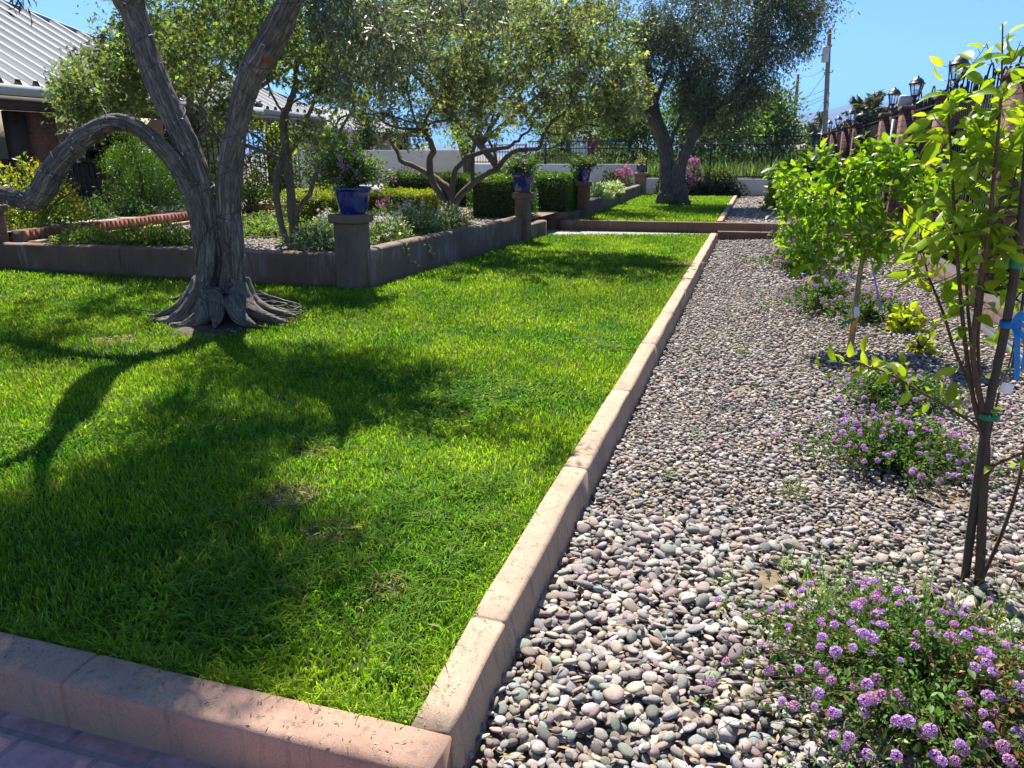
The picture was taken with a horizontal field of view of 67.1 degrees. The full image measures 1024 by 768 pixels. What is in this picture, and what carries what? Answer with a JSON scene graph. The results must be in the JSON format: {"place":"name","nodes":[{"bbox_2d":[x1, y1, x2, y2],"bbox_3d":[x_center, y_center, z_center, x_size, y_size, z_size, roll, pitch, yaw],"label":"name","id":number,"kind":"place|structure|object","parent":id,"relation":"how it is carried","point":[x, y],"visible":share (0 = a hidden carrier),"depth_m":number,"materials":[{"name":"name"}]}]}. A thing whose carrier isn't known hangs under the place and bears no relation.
{"place":"outdoors","nodes":[
{"label":"outdoors","id":0,"kind":"place"},
{"bbox_2d":[0,710,218,767],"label":"paving","id":1,"kind":"structure","parent":0,"point":[26,742],"depth_m":2.42,"materials":[{"name":"grey stone"}]},
{"bbox_2d":[0,632,451,767],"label":"concrete kerb","id":2,"kind":"structure","parent":1,"relation":"on","point":[145,714],"depth_m":2.38,"materials":[{"name":"beige concrete"}]},
{"bbox_2d":[3,184,383,232],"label":"walk","id":3,"kind":"structure","parent":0,"point":[179,211],"depth_m":15.39,"materials":[{"name":"concrete"}]},
{"bbox_2d":[61,196,119,219],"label":"border shrub","id":4,"kind":"object","parent":3,"relation":"on","point":[104,213],"visible":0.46,"depth_m":14.15,"materials":[{"name":"green plant"}]},
{"bbox_2d":[107,196,158,216],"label":"border shrub","id":5,"kind":"object","parent":3,"relation":"on","point":[137,206],"visible":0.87,"depth_m":14.78,"materials":[{"name":"green plant"}]},
{"bbox_2d":[190,112,300,194],"bbox_3d":[-7.246,-6.229,21.395,0.959,2.244,4.667,5,17,16],"label":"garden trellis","id":6,"kind":"object","parent":3,"relation":"on","point":[249,156],"visible":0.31,"depth_m":21.69,"materials":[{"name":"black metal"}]},
{"bbox_2d":[44,213,502,251],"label":"planter gravel","id":7,"kind":"structure","parent":0,"point":[261,243],"depth_m":11.91,"materials":[{"name":"grey gravel"}]},
{"bbox_2d":[9,206,558,249],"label":"planter soil","id":8,"kind":"structure","parent":0,"point":[542,213],"depth_m":17.26,"materials":[{"name":"brown soil"}]},
{"bbox_2d":[0,151,98,233],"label":"photinia shrub","id":9,"kind":"object","parent":8,"relation":"on","point":[15,217],"visible":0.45,"depth_m":12.70,"materials":[{"name":"green plant"}]},
{"bbox_2d":[46,221,116,244],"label":"ground cover","id":10,"kind":"object","parent":8,"relation":"on","point":[71,236],"visible":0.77,"depth_m":11.43,"materials":[{"name":"green plant"}]},
{"bbox_2d":[93,222,170,246],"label":"ground cover","id":11,"kind":"object","parent":8,"relation":"on","point":[125,236],"visible":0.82,"depth_m":11.38,"materials":[{"name":"green plant"}]},
{"bbox_2d":[89,129,185,213],"bbox_3d":[-7.573,-4.433,15.747,2.088,2.186,1.843,5,17,16],"label":"juniper shrub","id":12,"kind":"object","parent":8,"relation":"on","point":[143,194],"visible":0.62,"depth_m":15.56,"materials":[{"name":"green plant"}]},
{"bbox_2d":[12,201,286,241],"bbox_3d":[-6.471,-3.321,15.343,0.220,0.198,7.929,4,17,14],"label":"brick edging","id":13,"kind":"object","parent":8,"relation":"on","point":[27,234],"visible":0.38,"depth_m":13.33,"materials":[{"name":"brown brick"}]},
{"bbox_2d":[137,219,192,246],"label":"ground cover","id":14,"kind":"object","parent":8,"relation":"on","point":[180,235],"visible":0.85,"depth_m":11.45,"materials":[{"name":"green plant"}]},
{"bbox_2d":[40,0,370,242],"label":"chaste tree","id":15,"kind":"object","parent":8,"relation":"on","point":[117,61],"visible":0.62,"depth_m":11.44,"materials":[{"name":"green plant"}]},
{"bbox_2d":[76,0,386,198],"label":"garden tree","id":16,"kind":"object","parent":8,"relation":"on","point":[202,131],"visible":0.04,"depth_m":18.57,"materials":[{"name":"green plant"}]},
{"bbox_2d":[242,165,285,212],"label":"border shrub","id":17,"kind":"object","parent":8,"relation":"on","point":[267,195],"visible":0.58,"depth_m":17.41,"materials":[{"name":"green plant"}]},
{"bbox_2d":[241,209,288,237],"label":"ground cover","id":18,"kind":"object","parent":8,"relation":"on","point":[263,228],"visible":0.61,"depth_m":12.69,"materials":[{"name":"green plant"}]},
{"bbox_2d":[271,184,339,226],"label":"golden hedge","id":19,"kind":"object","parent":8,"relation":"on","point":[311,206],"visible":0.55,"depth_m":14.45,"materials":[{"name":"green plant"}]},
{"bbox_2d":[278,214,376,251],"bbox_3d":[-2.596,-2.130,10.876,1.532,0.562,1.091,5,17,16],"label":"ground cover","id":20,"kind":"object","parent":8,"relation":"on","point":[325,242],"visible":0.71,"depth_m":10.73,"materials":[{"name":"green plant"}]},
{"bbox_2d":[283,108,376,193],"bbox_3d":[-4.082,-4.903,17.190,1.845,2.499,2.764,-9,19,-28],"label":"garden tree","id":21,"kind":"object","parent":8,"relation":"on","point":[305,174],"visible":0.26,"depth_m":17.18,"materials":[{"name":"green plant"}]},
{"bbox_2d":[369,212,414,244],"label":"ground cover","id":22,"kind":"object","parent":8,"relation":"on","point":[380,234],"visible":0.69,"depth_m":11.49,"materials":[{"name":"green plant"}]},
{"bbox_2d":[367,186,442,217],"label":"golden hedge","id":23,"kind":"object","parent":8,"relation":"on","point":[402,195],"visible":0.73,"depth_m":16.62,"materials":[{"name":"green plant"}]},
{"bbox_2d":[384,198,449,236],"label":"ground cover","id":24,"kind":"object","parent":8,"relation":"on","point":[430,223],"visible":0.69,"depth_m":12.55,"materials":[{"name":"green plant"}]},
{"bbox_2d":[382,170,501,205],"bbox_3d":[-1.855,-5.315,20.956,3.282,0.968,1.179,5,17,16],"label":"boxwood hedge","id":25,"kind":"object","parent":8,"relation":"on","point":[416,181],"visible":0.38,"depth_m":20.67,"materials":[{"name":"green plant"}]},
{"bbox_2d":[422,201,473,230],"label":"ground cover","id":26,"kind":"object","parent":8,"relation":"on","point":[454,220],"visible":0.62,"depth_m":13.64,"materials":[{"name":"green plant"}]},
{"bbox_2d":[438,115,485,171],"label":"tree","id":27,"kind":"object","parent":8,"relation":"on","point":[461,142],"visible":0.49,"depth_m":24.42,"materials":[{"name":"green plant"}]},
{"bbox_2d":[402,56,535,172],"bbox_3d":[-1.449,-9.425,27.412,4.941,5.138,5.219,-10,19,-30],"label":"tree","id":28,"kind":"object","parent":8,"relation":"on","point":[468,165],"visible":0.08,"depth_m":27.27,"materials":[{"name":"green plant"}]},
{"bbox_2d":[333,0,665,215],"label":"chaste tree","id":29,"kind":"object","parent":8,"relation":"on","point":[621,102],"visible":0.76,"depth_m":13.17,"materials":[{"name":"green plant"}]},
{"bbox_2d":[345,0,660,173],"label":"garden tree","id":30,"kind":"object","parent":8,"relation":"on","point":[480,144],"visible":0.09,"depth_m":21.88,"materials":[{"name":"green plant"}]},
{"bbox_2d":[466,173,540,217],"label":"boxwood hedge","id":31,"kind":"object","parent":8,"relation":"on","point":[490,196],"visible":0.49,"depth_m":16.43,"materials":[{"name":"green plant"}]},
{"bbox_2d":[462,164,636,185],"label":"boundary wall","id":32,"kind":"structure","parent":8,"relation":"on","point":[596,176],"depth_m":31.79,"materials":[{"name":"white paint"}]},
{"bbox_2d":[529,140,644,163],"bbox_3d":[2.994,-9.503,31.701,4.850,1.000,0.060,5,17,16],"label":"iron fence","id":33,"kind":"object","parent":32,"relation":"on","point":[592,148],"visible":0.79,"depth_m":31.56,"materials":[{"name":"black metal"}]},
{"bbox_2d":[531,170,578,211],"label":"boxwood hedge","id":34,"kind":"object","parent":8,"relation":"on","point":[557,190],"visible":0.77,"depth_m":18.61,"materials":[{"name":"green plant"}]},
{"bbox_2d":[0,232,709,727],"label":"lawn","id":35,"kind":"structure","parent":0,"point":[316,527],"depth_m":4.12,"materials":[{"name":"green plant"}]},
{"bbox_2d":[0,242,336,286],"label":"planter wall","id":36,"kind":"structure","parent":35,"relation":"on","point":[295,267],"depth_m":10.73,"materials":[{"name":"grey concrete"}]},
{"bbox_2d":[0,0,535,327],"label":"olive tree","id":37,"kind":"object","parent":35,"relation":"on","point":[205,301],"visible":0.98,"depth_m":7.27,"materials":[{"name":"grey plant"}]},
{"bbox_2d":[0,0,299,257],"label":"string lights","id":38,"kind":"object","parent":37,"relation":"attached to","point":[21,190],"visible":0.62,"depth_m":7.30,"materials":[{"name":"black"}]},
{"bbox_2d":[4,295,678,765],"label":"grass clippings","id":39,"kind":"object","parent":35,"relation":"on","point":[354,711],"depth_m":2.42,"materials":[{"name":"green plant"}]},
{"bbox_2d":[328,213,373,288],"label":"stone pillar","id":40,"kind":"structure","parent":35,"relation":"on","point":[352,238],"depth_m":9.75,"materials":[{"name":"grey concrete"}]},
{"bbox_2d":[304,127,397,213],"bbox_3d":[-1.977,-2.669,9.635,1.052,1.059,1.073,-10,19,-30],"label":"potted plant","id":41,"kind":"object","parent":40,"relation":"on","point":[352,196],"visible":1,"depth_m":9.53,"materials":[{"name":"green plant"}]},
{"bbox_2d":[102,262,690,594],"bbox_3d":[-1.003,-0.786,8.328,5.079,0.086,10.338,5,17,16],"label":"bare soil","id":42,"kind":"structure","parent":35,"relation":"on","point":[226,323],"depth_m":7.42,"materials":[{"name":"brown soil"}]},
{"bbox_2d":[222,293,306,319],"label":"exposed tree roots","id":43,"kind":"object","parent":42,"relation":"on","point":[290,304],"visible":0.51,"depth_m":8.20,"materials":[{"name":"grey"}]},
{"bbox_2d":[367,216,522,288],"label":"planter wall","id":44,"kind":"structure","parent":35,"relation":"on","point":[387,262],"depth_m":11.92,"materials":[{"name":"grey concrete"}]},
{"bbox_2d":[512,192,533,240],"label":"stone pillar","id":45,"kind":"structure","parent":35,"relation":"on","point":[523,205],"depth_m":15.22,"materials":[{"name":"grey stone"}]},
{"bbox_2d":[497,151,543,192],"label":"potted plant","id":46,"kind":"object","parent":45,"relation":"on","point":[522,172],"visible":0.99,"depth_m":15.02,"materials":[{"name":"green plant"}]},
{"bbox_2d":[411,233,717,767],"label":"concrete kerb","id":47,"kind":"structure","parent":35,"relation":"on","point":[470,699],"depth_m":3.22,"materials":[{"name":"beige concrete"}]},
{"bbox_2d":[6,0,1023,145],"label":"sky","id":48,"kind":"structure","parent":0,"point":[886,46],"materials":[{"name":"blue"}]},
{"bbox_2d":[590,180,615,199],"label":"silver shrub","id":49,"kind":"object","parent":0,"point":[603,191],"visible":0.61,"depth_m":21.30,"materials":[{"name":"green plant"}]},
{"bbox_2d":[246,155,985,187],"bbox_3d":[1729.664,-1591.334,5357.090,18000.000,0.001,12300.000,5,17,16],"label":"ground","id":50,"kind":"structure","parent":0,"point":[481,157],"depth_m":205.47,"materials":[{"name":"beige soil"}]},
{"bbox_2d":[0,0,326,208],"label":"ranch house","id":51,"kind":"structure","parent":50,"relation":"on","point":[27,51],"depth_m":17.00,"materials":[{"name":"white metal"}]},
{"bbox_2d":[0,158,154,205],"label":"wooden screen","id":52,"kind":"object","parent":51,"relation":"on","point":[91,170],"visible":0.2,"depth_m":17.43,"materials":[{"name":"black wood"}]},
{"bbox_2d":[85,132,136,176],"bbox_3d":[-10.873,-6.367,20.948,0.080,1.440,1.740,5,17,16],"label":"window","id":53,"kind":"structure","parent":51,"relation":"in","point":[92,153],"depth_m":20.75,"materials":[{"name":"black glass"}]},
{"bbox_2d":[248,106,416,149],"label":"outbuilding","id":54,"kind":"structure","parent":50,"relation":"on","point":[389,147],"depth_m":45.77,"materials":[{"name":"beige paint"}]},
{"bbox_2d":[646,178,776,195],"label":"boundary wall","id":55,"kind":"structure","parent":50,"relation":"on","point":[755,187],"depth_m":30.10,"materials":[{"name":"white paint"}]},
{"bbox_2d":[645,135,823,177],"bbox_3d":[8.549,-8.825,30.108,6.620,1.670,0.060,5,17,16],"label":"iron fence","id":56,"kind":"object","parent":55,"relation":"on","point":[762,144],"visible":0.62,"depth_m":29.93,"materials":[{"name":"black metal"}]},
{"bbox_2d":[841,89,888,124],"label":"palm tree","id":57,"kind":"object","parent":50,"relation":"on","point":[871,103],"visible":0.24,"depth_m":60.30,"materials":[{"name":"green plant"}]},
{"bbox_2d":[245,89,994,154],"bbox_3d":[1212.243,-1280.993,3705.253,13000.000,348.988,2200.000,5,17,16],"label":"mountains","id":58,"kind":"structure","parent":0,"point":[834,113],"depth_m":3248.41,"materials":[{"name":"blue"}]},
{"bbox_2d":[547,229,709,234],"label":"garden path","id":59,"kind":"structure","parent":0,"point":[555,231],"depth_m":17.73,"materials":[{"name":"concrete"}]},
{"bbox_2d":[535,210,579,228],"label":"planter wall","id":60,"kind":"structure","parent":59,"relation":"on","point":[552,219],"depth_m":18.43,"materials":[{"name":"brown concrete"}]},
{"bbox_2d":[558,219,850,233],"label":"garden wall","id":61,"kind":"structure","parent":59,"relation":"on","point":[643,226],"depth_m":17.75,"materials":[{"name":"brown concrete"}]},
{"bbox_2d":[717,231,874,239],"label":"concrete kerb","id":62,"kind":"structure","parent":59,"relation":"on","point":[737,235],"depth_m":16.48,"materials":[{"name":"grey concrete"}]},
{"bbox_2d":[568,193,732,221],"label":"lawn","id":63,"kind":"structure","parent":0,"point":[661,212],"depth_m":20.71,"materials":[{"name":"green plant"}]},
{"bbox_2d":[575,181,591,217],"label":"stone pillar","id":64,"kind":"structure","parent":63,"relation":"on","point":[583,196],"depth_m":19.02,"materials":[{"name":"stone"}]},
{"bbox_2d":[564,150,603,181],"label":"potted plant","id":65,"kind":"object","parent":64,"relation":"on","point":[582,165],"visible":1,"depth_m":18.80,"materials":[{"name":"green plant"}]},
{"bbox_2d":[589,184,641,214],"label":"planter wall","id":66,"kind":"structure","parent":63,"relation":"on","point":[597,204],"depth_m":23.42,"materials":[{"name":"grey concrete"}]},
{"bbox_2d":[686,156,704,194],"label":"flower shrub","id":67,"kind":"object","parent":63,"relation":"on","point":[698,174],"visible":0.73,"depth_m":29.31,"materials":[{"name":"pink plant"}]},
{"bbox_2d":[688,165,750,197],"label":"dark shrub","id":68,"kind":"object","parent":63,"relation":"on","point":[712,185],"visible":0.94,"depth_m":29.18,"materials":[{"name":"green plant"}]},
{"bbox_2d":[618,0,859,204],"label":"olive tree","id":69,"kind":"object","parent":63,"relation":"on","point":[679,45],"visible":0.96,"depth_m":22.52,"materials":[{"name":"green plant"}]},
{"bbox_2d":[497,146,806,178],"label":"field grass","id":70,"kind":"structure","parent":0,"point":[651,170],"depth_m":32.96,"materials":[{"name":"green plant"}]},
{"bbox_2d":[522,91,607,156],"bbox_3d":[2.794,-12.152,35.911,4.542,3.466,5.404,-4,17,-13],"label":"tree","id":71,"kind":"object","parent":70,"relation":"on","point":[551,128],"visible":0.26,"depth_m":35.77,"materials":[{"name":"green plant"}]},
{"bbox_2d":[581,89,672,161],"bbox_3d":[5.490,-12.964,37.983,5.290,4.297,5.923,5,17,16],"label":"tree","id":72,"kind":"object","parent":70,"relation":"on","point":[642,133],"visible":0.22,"depth_m":37.30,"materials":[{"name":"green plant"}]},
{"bbox_2d":[652,62,710,157],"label":"tree","id":73,"kind":"object","parent":70,"relation":"on","point":[671,120],"visible":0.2,"depth_m":38.77,"materials":[{"name":"green plant"}]},
{"bbox_2d":[672,88,797,163],"bbox_3d":[10.566,-12.411,37.080,6.441,4.246,5.032,-12,20,-34],"label":"tree","id":74,"kind":"object","parent":70,"relation":"on","point":[755,132],"visible":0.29,"depth_m":36.39,"materials":[{"name":"green plant"}]},
{"bbox_2d":[722,71,814,160],"bbox_3d":[13.010,-13.905,39.817,5.266,5.474,6.465,-10,19,-31],"label":"tree","id":75,"kind":"object","parent":70,"relation":"on","point":[782,114],"visible":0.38,"depth_m":38.94,"materials":[{"name":"green plant"}]},
{"bbox_2d":[463,238,1023,767],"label":"gravel","id":76,"kind":"structure","parent":0,"point":[593,534],"depth_m":3.61,"materials":[{"name":"grey gravel"}]},
{"bbox_2d":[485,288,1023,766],"bbox_3d":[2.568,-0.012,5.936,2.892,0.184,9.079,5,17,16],"label":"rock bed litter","id":77,"kind":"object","parent":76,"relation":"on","point":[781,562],"visible":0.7,"depth_m":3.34,"materials":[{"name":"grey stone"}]},
{"bbox_2d":[735,239,845,272],"bbox_3d":[4.303,-2.022,11.958,1.610,0.506,1.660,5,17,16],"label":"lantana plant","id":78,"kind":"object","parent":76,"relation":"on","point":[782,260],"visible":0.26,"depth_m":11.91,"materials":[{"name":"green plant"}]},
{"bbox_2d":[763,160,835,270],"bbox_3d":[4.279,-2.514,11.560,1.109,1.645,1.126,5,17,16],"label":"young tree","id":79,"kind":"object","parent":76,"relation":"on","point":[803,182],"visible":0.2,"depth_m":11.46,"materials":[{"name":"green plant"}]},
{"bbox_2d":[759,268,875,318],"bbox_3d":[3.595,-1.038,8.711,1.313,0.504,1.803,12,20,35],"label":"lantana plant","id":80,"kind":"object","parent":76,"relation":"on","point":[816,295],"visible":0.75,"depth_m":8.64,"materials":[{"name":"green plant"}]},
{"bbox_2d":[723,386,989,615],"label":"sandy patches","id":81,"kind":"object","parent":76,"relation":"on","point":[960,497],"visible":0.38,"depth_m":3.92,"materials":[{"name":"beige sand"}]},
{"bbox_2d":[693,523,1023,767],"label":"lantana plant","id":82,"kind":"object","parent":76,"relation":"on","point":[926,677],"visible":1,"depth_m":2.40,"materials":[{"name":"green plant"}]},
{"bbox_2d":[762,131,964,348],"bbox_3d":[3.020,-1.243,6.840,1.656,1.909,1.165,5,17,16],"label":"young tree","id":83,"kind":"object","parent":76,"relation":"on","point":[867,227],"visible":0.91,"depth_m":6.68,"materials":[{"name":"green plant"}]},
{"bbox_2d":[795,285,937,329],"bbox_3d":[3.797,-0.826,8.046,1.284,0.410,1.646,15,22,40],"label":"lantana plant","id":84,"kind":"object","parent":76,"relation":"on","point":[869,306],"visible":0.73,"depth_m":7.97,"materials":[{"name":"green plant"}]},
{"bbox_2d":[775,406,1023,496],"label":"lantana plant","id":85,"kind":"object","parent":76,"relation":"on","point":[903,445],"visible":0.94,"depth_m":4.30,"materials":[{"name":"green plant"}]},
{"bbox_2d":[882,301,933,333],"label":"seedling","id":86,"kind":"object","parent":76,"relation":"on","point":[907,322],"visible":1,"depth_m":7.50,"materials":[{"name":"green plant"}]},
{"bbox_2d":[812,358,1011,415],"bbox_3d":[2.772,-0.016,5.484,1.109,0.319,1.041,-1,17,-2],"label":"lantana plant","id":87,"kind":"object","parent":76,"relation":"on","point":[890,393],"visible":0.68,"depth_m":5.34,"materials":[{"name":"green plant"}]},
{"bbox_2d":[815,22,1023,591],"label":"young tree","id":88,"kind":"object","parent":76,"relation":"on","point":[1000,157],"visible":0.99,"depth_m":2.87,"materials":[{"name":"green plant"}]},
{"bbox_2d":[906,330,937,355],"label":"seedling","id":89,"kind":"object","parent":76,"relation":"on","point":[921,344],"visible":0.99,"depth_m":6.70,"materials":[{"name":"green plant"}]},
{"bbox_2d":[880,228,1023,343],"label":"brick base wall","id":90,"kind":"structure","parent":76,"relation":"on","point":[951,271],"depth_m":8.67,"materials":[{"name":"brown brick"}]},
{"bbox_2d":[884,106,915,229],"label":"brick pillar","id":91,"kind":"structure","parent":90,"relation":"on","point":[906,119],"depth_m":14.08,"materials":[{"name":"brown brick"}]},
{"bbox_2d":[901,79,952,235],"bbox_3d":[6.837,-3.644,12.834,0.054,2.468,2.830,5,17,16],"label":"iron railing","id":92,"kind":"object","parent":90,"relation":"on","point":[927,107],"visible":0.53,"depth_m":13.10,"materials":[{"name":"black metal"}]},
{"bbox_2d":[912,92,971,261],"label":"brick pillar","id":93,"kind":"structure","parent":90,"relation":"on","point":[940,99],"depth_m":11.17,"materials":[{"name":"brown brick"}]},
{"bbox_2d":[941,56,1021,271],"bbox_3d":[5.817,-2.712,9.700,0.040,2.468,3.180,5,17,16],"label":"iron railing","id":94,"kind":"object","parent":90,"relation":"on","point":[955,146],"visible":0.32,"depth_m":10.15,"materials":[{"name":"black metal"}]},
{"bbox_2d":[971,66,1023,310],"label":"brick pillar","id":95,"kind":"structure","parent":90,"relation":"on","point":[1010,219],"depth_m":8.00,"materials":[{"name":"brown brick"}]},
{"bbox_2d":[960,146,1023,583],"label":"wooden stake","id":96,"kind":"object","parent":76,"relation":"on","point":[1003,337],"visible":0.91,"depth_m":2.94,"materials":[{"name":"brown wood"}]},
{"bbox_2d":[999,311,1023,379],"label":"plant tie","id":97,"kind":"object","parent":96,"relation":"attached to","point":[1014,324],"visible":0.94,"depth_m":2.84,"materials":[{"name":"blue plastic"}]},
{"bbox_2d":[725,196,857,222],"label":"gravel","id":98,"kind":"structure","parent":0,"point":[747,202],"depth_m":21.42,"materials":[{"name":"grey gravel"}]},
{"bbox_2d":[757,155,806,210],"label":"citrus shrub","id":99,"kind":"object","parent":98,"relation":"on","point":[769,199],"visible":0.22,"depth_m":21.97,"materials":[{"name":"green plant"}]},
{"bbox_2d":[787,132,829,201],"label":"citrus shrub","id":100,"kind":"object","parent":98,"relation":"on","point":[805,156],"visible":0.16,"depth_m":25.11,"materials":[{"name":"green plant"}]},
{"label":"field","id":101,"kind":"structure","parent":0,"visible":0},
{"bbox_2d":[266,150,461,187],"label":"boundary wall","id":102,"kind":"structure","parent":101,"relation":"on","point":[444,161],"depth_m":33.87,"materials":[{"name":"beige paint"}]},
{"bbox_2d":[349,103,389,149],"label":"cypress tree","id":103,"kind":"object","parent":101,"relation":"on","point":[369,137],"visible":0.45,"depth_m":35.63,"materials":[{"name":"green plant"}]},
{"label":"pavement","id":104,"kind":"structure","parent":0,"visible":0},
{"bbox_2d":[821,29,832,132],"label":"utility pole","id":105,"kind":"object","parent":104,"relation":"on","point":[825,57],"visible":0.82,"depth_m":52.33,"materials":[{"name":"brown"}]},
{"bbox_3d":[10.581,-5.764,24.848,0.400,0.520,17.100,5,17,16],"label":"brick base wall","id":106,"kind":"object","parent":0,"visible":0},
{"bbox_2d":[855,105,889,196],"bbox_3d":[8.870,-5.517,19.129,0.054,2.468,4.880,5,17,16],"label":"iron railing","id":107,"kind":"object","parent":106,"relation":"on","point":[871,123],"visible":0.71,"depth_m":19.38,"materials":[{"name":"black metal"}]},
{"bbox_2d":[868,113,892,209],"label":"brick pillar","id":108,"kind":"structure","parent":106,"relation":"on","point":[885,121],"depth_m":16.37,"materials":[{"name":"brown brick"}]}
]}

